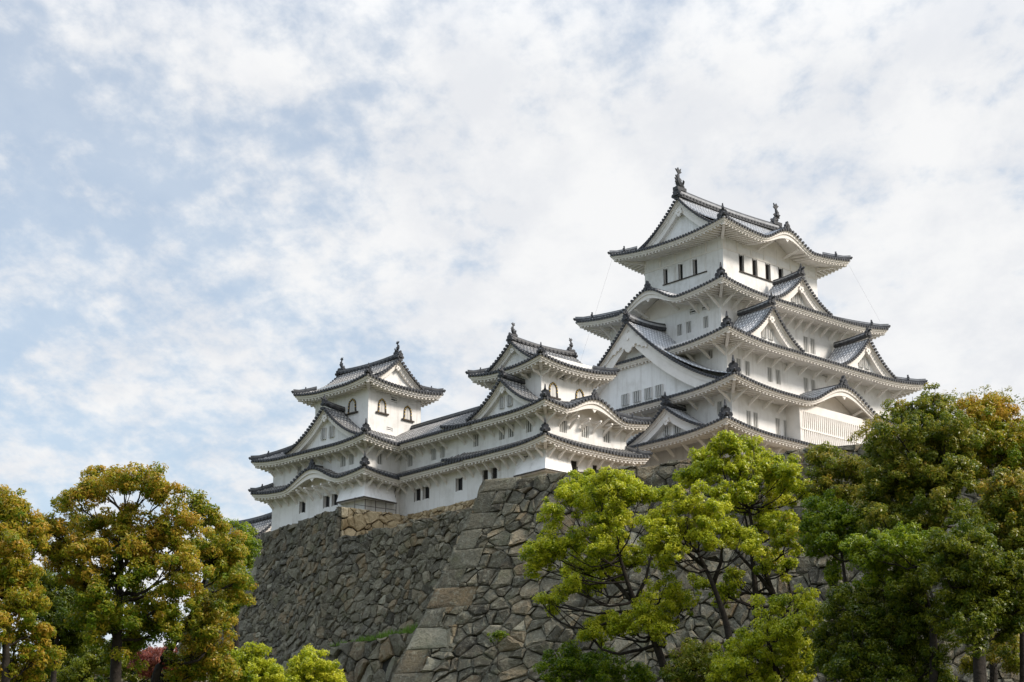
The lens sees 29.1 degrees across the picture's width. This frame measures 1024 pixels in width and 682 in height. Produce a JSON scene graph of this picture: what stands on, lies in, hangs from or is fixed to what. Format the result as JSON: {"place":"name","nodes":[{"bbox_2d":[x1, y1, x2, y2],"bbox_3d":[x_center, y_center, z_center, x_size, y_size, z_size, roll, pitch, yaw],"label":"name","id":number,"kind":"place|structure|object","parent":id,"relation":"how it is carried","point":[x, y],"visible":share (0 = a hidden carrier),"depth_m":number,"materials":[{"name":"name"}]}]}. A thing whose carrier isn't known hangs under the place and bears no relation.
{"place":"outdoors","nodes":[
{"label":"outdoors","id":0,"kind":"place"},
{"bbox_2d":[396,507,472,526],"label":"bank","id":1,"kind":"structure","parent":0,"point":[436,516],"depth_m":160.48,"materials":[{"name":"stone"}]},
{"bbox_2d":[0,0,1023,665],"label":"sky","id":2,"kind":"structure","parent":0,"point":[207,207],"materials":[{"name":"white"}]},
{"bbox_3d":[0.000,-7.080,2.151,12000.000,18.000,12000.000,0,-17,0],"label":"ground","id":3,"kind":"structure","parent":0,"visible":0},
{"bbox_2d":[0,484,66,681],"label":"camphor tree","id":4,"kind":"object","parent":3,"relation":"on","point":[21,539],"visible":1,"depth_m":95.91,"materials":[{"name":"green plant"}]},
{"bbox_2d":[33,567,101,681],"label":"camphor tree","id":5,"kind":"object","parent":3,"relation":"on","point":[61,599],"visible":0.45,"depth_m":111.94,"materials":[{"name":"green plant"}]},
{"bbox_2d":[0,672,209,681],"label":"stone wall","id":6,"kind":"structure","parent":3,"relation":"on","point":[150,681],"depth_m":148.74,"materials":[{"name":"grey stone"}]},
{"bbox_2d":[14,640,197,681],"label":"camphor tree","id":7,"kind":"object","parent":3,"relation":"on","point":[88,667],"visible":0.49,"depth_m":124.60,"materials":[{"name":"green plant"}]},
{"bbox_2d":[33,461,215,681],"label":"camphor tree","id":8,"kind":"object","parent":3,"relation":"on","point":[136,548],"visible":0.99,"depth_m":99.96,"materials":[{"name":"green plant"}]},
{"bbox_2d":[127,644,177,679],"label":"shrub","id":9,"kind":"object","parent":3,"relation":"on","point":[151,656],"visible":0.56,"depth_m":122.82,"materials":[{"name":"red plant"}]},
{"bbox_2d":[151,489,258,681],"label":"camphor tree","id":10,"kind":"object","parent":3,"relation":"on","point":[203,625],"visible":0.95,"depth_m":102.48,"materials":[{"name":"green plant"}]},
{"bbox_2d":[176,572,249,655],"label":"stone wall","id":11,"kind":"structure","parent":3,"relation":"on","point":[179,643],"depth_m":186.26,"materials":[{"name":"grey stone"}]},
{"bbox_2d":[209,512,271,572],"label":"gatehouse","id":12,"kind":"object","parent":11,"relation":"on","point":[261,524],"visible":0.07,"depth_m":187.75,"materials":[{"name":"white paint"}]},
{"bbox_2d":[208,517,262,650],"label":"camphor tree","id":13,"kind":"object","parent":3,"relation":"on","point":[252,543],"visible":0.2,"depth_m":133.40,"materials":[{"name":"green plant"}]},
{"bbox_2d":[210,641,300,681],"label":"shrub","id":14,"kind":"object","parent":3,"relation":"on","point":[253,665],"visible":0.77,"depth_m":114.67,"materials":[{"name":"green plant"}]},
{"bbox_2d":[283,643,347,681],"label":"shrub","id":15,"kind":"object","parent":3,"relation":"on","point":[307,665],"visible":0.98,"depth_m":116.72,"materials":[{"name":"green plant"}]},
{"bbox_2d":[262,624,457,681],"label":"stone wall","id":16,"kind":"structure","parent":3,"relation":"on","point":[371,661],"depth_m":148.75,"materials":[{"name":"grey stone"}]},
{"bbox_2d":[531,639,658,681],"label":"shrub","id":17,"kind":"object","parent":3,"relation":"on","point":[599,667],"visible":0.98,"depth_m":120.44,"materials":[{"name":"green plant"}]},
{"bbox_2d":[518,466,699,681],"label":"camphor tree","id":18,"kind":"object","parent":3,"relation":"on","point":[600,509],"visible":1,"depth_m":120.39,"materials":[{"name":"green plant"}]},
{"bbox_2d":[658,637,727,681],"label":"camphor tree","id":19,"kind":"object","parent":3,"relation":"on","point":[691,665],"visible":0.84,"depth_m":114.24,"materials":[{"name":"green plant"}]},
{"bbox_2d":[632,479,766,680],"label":"camphor tree","id":20,"kind":"object","parent":3,"relation":"on","point":[673,534],"visible":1,"depth_m":117.62,"materials":[{"name":"green plant"}]},
{"bbox_2d":[390,441,1022,681],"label":"stone wall","id":21,"kind":"structure","parent":3,"relation":"on","point":[483,587],"depth_m":141.66,"materials":[{"name":"grey stone"}]},
{"bbox_2d":[487,630,508,675],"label":"shrub","id":22,"kind":"object","parent":21,"relation":"attached to","point":[496,634],"visible":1,"depth_m":140.00,"materials":[{"name":"green plant"}]},
{"bbox_2d":[671,429,822,681],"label":"camphor tree","id":23,"kind":"object","parent":3,"relation":"on","point":[775,474],"visible":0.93,"depth_m":122.40,"materials":[{"name":"green plant"}]},
{"bbox_2d":[703,583,824,681],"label":"camphor tree","id":24,"kind":"object","parent":3,"relation":"on","point":[782,636],"visible":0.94,"depth_m":111.08,"materials":[{"name":"green plant"}]},
{"bbox_2d":[803,441,866,681],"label":"camphor tree","id":25,"kind":"object","parent":3,"relation":"on","point":[847,469],"visible":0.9,"depth_m":118.15,"materials":[{"name":"green plant"}]},
{"bbox_2d":[795,488,877,641],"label":"camphor tree","id":26,"kind":"object","parent":3,"relation":"on","point":[835,521],"visible":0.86,"depth_m":111.16,"materials":[{"name":"green plant"}]},
{"bbox_2d":[844,410,892,442],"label":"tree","id":27,"kind":"object","parent":3,"relation":"on","point":[865,429],"visible":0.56,"depth_m":147.32,"materials":[{"name":"green plant"}]},
{"bbox_2d":[798,569,962,681],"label":"camphor tree","id":28,"kind":"object","parent":3,"relation":"on","point":[881,616],"visible":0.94,"depth_m":103.81,"materials":[{"name":"green plant"}]},
{"bbox_2d":[837,520,943,681],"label":"camphor tree","id":29,"kind":"object","parent":3,"relation":"on","point":[877,563],"visible":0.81,"depth_m":103.99,"materials":[{"name":"green plant"}]},
{"bbox_2d":[854,382,986,681],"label":"camphor tree","id":30,"kind":"object","parent":3,"relation":"on","point":[941,466],"visible":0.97,"depth_m":109.71,"materials":[{"name":"green plant"}]},
{"bbox_2d":[916,498,1023,681],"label":"camphor tree","id":31,"kind":"object","parent":3,"relation":"on","point":[981,593],"visible":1,"depth_m":99.91,"materials":[{"name":"green plant"}]},
{"bbox_2d":[943,385,1023,410],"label":"tree","id":32,"kind":"object","parent":3,"relation":"on","point":[1003,394],"visible":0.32,"depth_m":139.81,"materials":[{"name":"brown plant"}]},
{"bbox_2d":[950,391,1023,681],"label":"camphor tree","id":33,"kind":"object","parent":3,"relation":"on","point":[1003,444],"visible":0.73,"depth_m":116.17,"materials":[{"name":"green plant"}]},
{"bbox_2d":[957,631,1019,681],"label":"shrub","id":34,"kind":"object","parent":3,"relation":"on","point":[1012,660],"visible":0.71,"depth_m":109.41,"materials":[{"name":"green plant"}]},
{"bbox_2d":[970,465,1023,681],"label":"camphor tree","id":35,"kind":"object","parent":3,"relation":"on","point":[1001,502],"visible":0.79,"depth_m":104.81,"materials":[{"name":"green plant"}]},
{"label":"castle terrace","id":36,"kind":"structure","parent":0,"visible":0},
{"bbox_2d":[248,341,445,536],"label":"tower","id":37,"kind":"structure","parent":36,"relation":"on","point":[342,451],"depth_m":169.73,"materials":[{"name":"white paint"}]},
{"bbox_2d":[354,498,395,511],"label":"railing","id":38,"kind":"object","parent":36,"relation":"on","point":[375,504],"visible":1,"depth_m":164.34,"materials":[{"name":"grey wood"}]},
{"bbox_2d":[394,406,479,515],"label":"gallery","id":39,"kind":"object","parent":36,"relation":"on","point":[428,477],"visible":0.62,"depth_m":165.01,"materials":[{"name":"white paint"}]},
{"bbox_2d":[403,499,473,522],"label":"stone footing","id":40,"kind":"object","parent":36,"relation":"on","point":[443,509],"visible":0.38,"depth_m":162.41,"materials":[{"name":"grey stone"}]},
{"bbox_2d":[440,323,652,500],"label":"tower","id":41,"kind":"structure","parent":36,"relation":"on","point":[543,410],"depth_m":159.39,"materials":[{"name":"white paint"}]},
{"bbox_2d":[573,167,927,467],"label":"castle keep","id":42,"kind":"structure","parent":36,"relation":"on","point":[724,319],"depth_m":178.57,"materials":[{"name":"white paint"}]},
{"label":"ledge","id":43,"kind":"structure","parent":0,"visible":0},
{"bbox_2d":[226,506,472,656],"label":"stone wall","id":44,"kind":"structure","parent":43,"relation":"on","point":[320,581],"depth_m":158.40,"materials":[{"name":"grey stone"}]},
{"bbox_2d":[330,623,417,646],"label":"grass","id":45,"kind":"structure","parent":43,"relation":"on","point":[387,633],"depth_m":148.97,"materials":[{"name":"green"}]}
]}

